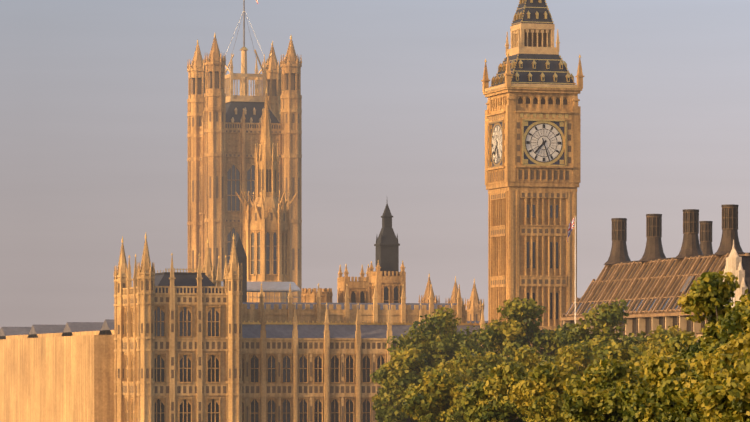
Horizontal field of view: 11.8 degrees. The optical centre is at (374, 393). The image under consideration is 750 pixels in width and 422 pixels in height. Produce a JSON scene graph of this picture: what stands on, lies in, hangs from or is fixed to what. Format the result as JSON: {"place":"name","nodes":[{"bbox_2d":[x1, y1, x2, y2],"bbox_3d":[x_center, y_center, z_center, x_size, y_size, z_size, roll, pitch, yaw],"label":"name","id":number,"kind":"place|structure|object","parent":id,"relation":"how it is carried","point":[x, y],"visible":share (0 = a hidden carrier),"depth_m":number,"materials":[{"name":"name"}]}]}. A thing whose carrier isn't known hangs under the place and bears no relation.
{"place":"outdoors","nodes":[
{"label":"outdoors","id":0,"kind":"place"},
{"bbox_2d":[187,0,301,302],"bbox_3d":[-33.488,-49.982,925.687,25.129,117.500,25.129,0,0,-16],"label":"tower","id":1,"kind":"structure","parent":0,"point":[225,125],"depth_m":916.75,"materials":[{"name":"stone"}]},
{"bbox_2d":[0,0,749,328],"label":"sky","id":2,"kind":"structure","parent":0,"point":[94,93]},
{"bbox_2d":[575,215,575,327],"bbox_3d":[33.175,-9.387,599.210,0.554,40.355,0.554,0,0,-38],"label":"flagpole","id":3,"kind":"object","parent":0,"point":[575,269],"depth_m":599.06,"materials":[{"name":"white metal"}]},
{"bbox_2d":[567,218,573,241],"bbox_3d":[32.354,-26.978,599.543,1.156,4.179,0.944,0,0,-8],"label":"union flag","id":4,"kind":"object","parent":3,"relation":"attached to","point":[571,226],"depth_m":599.28,"materials":[{"name":"multicoloured fabric"}]},
{"bbox_2d":[560,204,749,364],"bbox_3d":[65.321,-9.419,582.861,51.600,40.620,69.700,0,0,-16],"label":"building","id":5,"kind":"structure","parent":0,"point":[651,285],"depth_m":575.25,"materials":[{"name":"brown metal"}]},
{"bbox_2d":[723,239,749,306],"bbox_3d":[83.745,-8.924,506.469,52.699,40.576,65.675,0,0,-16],"label":"norman shaw buildings","id":6,"kind":"structure","parent":0,"point":[737,265],"depth_m":523.33,"materials":[{"name":"pale stone"},{"name":"dark slate roofing"}]},
{"label":"ground","id":7,"kind":"structure","parent":0,"visible":0},
{"bbox_2d":[0,234,500,421],"bbox_3d":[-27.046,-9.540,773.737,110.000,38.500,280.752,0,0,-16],"label":"palace building","id":8,"kind":"structure","parent":7,"relation":"on","point":[172,345],"depth_m":636.96,"materials":[{"name":"stone"}]},
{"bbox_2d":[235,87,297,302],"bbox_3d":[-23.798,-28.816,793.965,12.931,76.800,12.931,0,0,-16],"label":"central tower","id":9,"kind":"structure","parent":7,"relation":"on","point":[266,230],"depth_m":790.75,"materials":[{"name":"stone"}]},
{"bbox_2d":[221,203,484,320],"bbox_3d":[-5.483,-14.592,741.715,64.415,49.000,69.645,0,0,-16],"label":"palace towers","id":10,"kind":"structure","parent":7,"relation":"on","point":[387,278],"depth_m":717.44,"materials":[{"name":"stone"}]},
{"bbox_2d":[369,348,434,421],"bbox_3d":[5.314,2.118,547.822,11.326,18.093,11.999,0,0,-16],"label":"plane tree","id":11,"kind":"object","parent":7,"relation":"on","point":[395,377],"visible":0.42,"depth_m":546.40,"materials":[{"name":"green plant"}]},
{"bbox_2d":[399,368,486,421],"bbox_3d":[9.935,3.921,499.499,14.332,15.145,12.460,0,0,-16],"label":"plane tree","id":12,"kind":"object","parent":7,"relation":"on","point":[436,395],"visible":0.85,"depth_m":497.13,"materials":[{"name":"green plant"}]},
{"bbox_2d":[461,361,530,421],"bbox_3d":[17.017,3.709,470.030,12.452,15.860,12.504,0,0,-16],"label":"plane tree","id":13,"kind":"object","parent":7,"relation":"on","point":[496,406],"visible":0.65,"depth_m":467.42,"materials":[{"name":"green plant"}]},
{"bbox_2d":[472,297,579,367],"bbox_3d":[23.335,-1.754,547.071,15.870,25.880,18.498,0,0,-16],"label":"plane tree","id":14,"kind":"object","parent":7,"relation":"on","point":[516,332],"visible":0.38,"depth_m":545.84,"materials":[{"name":"green plant"}]},
{"bbox_2d":[481,0,583,360],"bbox_3d":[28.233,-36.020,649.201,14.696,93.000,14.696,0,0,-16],"label":"clock tower","id":15,"kind":"structure","parent":7,"relation":"on","point":[532,145],"depth_m":643.78,"materials":[{"name":"stone"}]},
{"bbox_2d":[507,361,588,421],"bbox_3d":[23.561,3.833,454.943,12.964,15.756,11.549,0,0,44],"label":"plane tree","id":16,"kind":"object","parent":7,"relation":"on","point":[540,397],"visible":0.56,"depth_m":453.53,"materials":[{"name":"green plant"}]},
{"bbox_2d":[525,340,600,377],"bbox_3d":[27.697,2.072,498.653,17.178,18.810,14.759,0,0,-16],"label":"plane tree","id":17,"kind":"object","parent":7,"relation":"on","point":[574,355],"visible":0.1,"depth_m":497.78,"materials":[{"name":"green plant"}]},
{"bbox_2d":[553,299,652,367],"bbox_3d":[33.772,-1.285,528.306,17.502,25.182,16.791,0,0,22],"label":"plane tree","id":18,"kind":"object","parent":7,"relation":"on","point":[611,315],"visible":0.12,"depth_m":525.73,"materials":[{"name":"green plant"}]},
{"bbox_2d":[560,356,654,421],"bbox_3d":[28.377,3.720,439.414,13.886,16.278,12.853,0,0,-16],"label":"plane tree","id":19,"kind":"object","parent":7,"relation":"on","point":[593,401],"visible":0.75,"depth_m":436.85,"materials":[{"name":"green plant"}]},
{"bbox_2d":[581,339,645,384],"bbox_3d":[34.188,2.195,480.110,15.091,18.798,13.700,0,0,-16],"label":"plane tree","id":20,"kind":"object","parent":7,"relation":"on","point":[613,350],"visible":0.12,"depth_m":479.02,"materials":[{"name":"green plant"}]},
{"bbox_2d":[614,354,696,421],"bbox_3d":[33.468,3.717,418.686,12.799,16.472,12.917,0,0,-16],"label":"plane tree","id":21,"kind":"object","parent":7,"relation":"on","point":[642,402],"visible":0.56,"depth_m":417.09,"materials":[{"name":"green plant"}]},
{"bbox_2d":[626,325,694,355],"bbox_3d":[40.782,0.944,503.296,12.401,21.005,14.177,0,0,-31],"label":"plane tree","id":22,"kind":"object","parent":7,"relation":"on","point":[659,335],"visible":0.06,"depth_m":503.71,"materials":[{"name":"green plant"}]},
{"bbox_2d":[658,366,711,421],"bbox_3d":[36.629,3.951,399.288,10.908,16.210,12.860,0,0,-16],"label":"plane tree","id":23,"kind":"object","parent":7,"relation":"on","point":[682,399],"visible":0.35,"depth_m":398.36,"materials":[{"name":"green plant"}]},
{"bbox_2d":[689,323,749,421],"bbox_3d":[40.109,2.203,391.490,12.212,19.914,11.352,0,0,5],"label":"plane tree","id":24,"kind":"object","parent":7,"relation":"on","point":[707,361],"visible":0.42,"depth_m":389.48,"materials":[{"name":"green plant"}]},
{"bbox_2d":[699,347,749,421],"bbox_3d":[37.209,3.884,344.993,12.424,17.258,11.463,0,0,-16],"label":"plane tree","id":25,"kind":"object","parent":7,"relation":"on","point":[726,396],"visible":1,"depth_m":343.89,"materials":[{"name":"green plant"}]},
{"bbox_3d":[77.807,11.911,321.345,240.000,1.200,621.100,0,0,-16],"label":"embankment road","id":26,"kind":"structure","parent":0,"visible":0},
{"bbox_2d":[380,307,487,385],"bbox_3d":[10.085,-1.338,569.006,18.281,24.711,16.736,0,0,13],"label":"plane tree","id":27,"kind":"object","parent":26,"relation":"on","point":[438,344],"visible":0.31,"depth_m":566.03,"materials":[{"name":"green plant"}]},
{"bbox_2d":[435,347,503,384],"bbox_3d":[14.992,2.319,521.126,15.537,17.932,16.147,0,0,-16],"label":"plane tree","id":28,"kind":"object","parent":26,"relation":"on","point":[475,368],"visible":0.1,"depth_m":519.90,"materials":[{"name":"green plant"}]},
{"bbox_2d":[477,345,539,383],"bbox_3d":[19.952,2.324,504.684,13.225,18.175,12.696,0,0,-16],"label":"plane tree","id":29,"kind":"object","parent":26,"relation":"on","point":[523,356],"visible":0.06,"depth_m":503.06,"materials":[{"name":"green plant"}]},
{"bbox_2d":[633,333,699,384],"bbox_3d":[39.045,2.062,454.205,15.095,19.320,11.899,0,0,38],"label":"plane tree","id":30,"kind":"object","parent":26,"relation":"on","point":[675,346],"visible":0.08,"depth_m":453.05,"materials":[{"name":"green plant"}]},
{"bbox_2d":[677,270,748,377],"bbox_3d":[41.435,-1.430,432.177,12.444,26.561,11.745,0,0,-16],"label":"plane tree","id":31,"kind":"object","parent":26,"relation":"on","point":[711,294],"visible":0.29,"depth_m":430.07,"materials":[{"name":"green plant"}]},
{"bbox_2d":[717,293,749,338],"bbox_3d":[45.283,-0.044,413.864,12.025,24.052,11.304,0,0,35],"label":"plane tree","id":32,"kind":"object","parent":26,"relation":"on","point":[727,326],"visible":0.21,"depth_m":413.82,"materials":[{"name":"green plant"}]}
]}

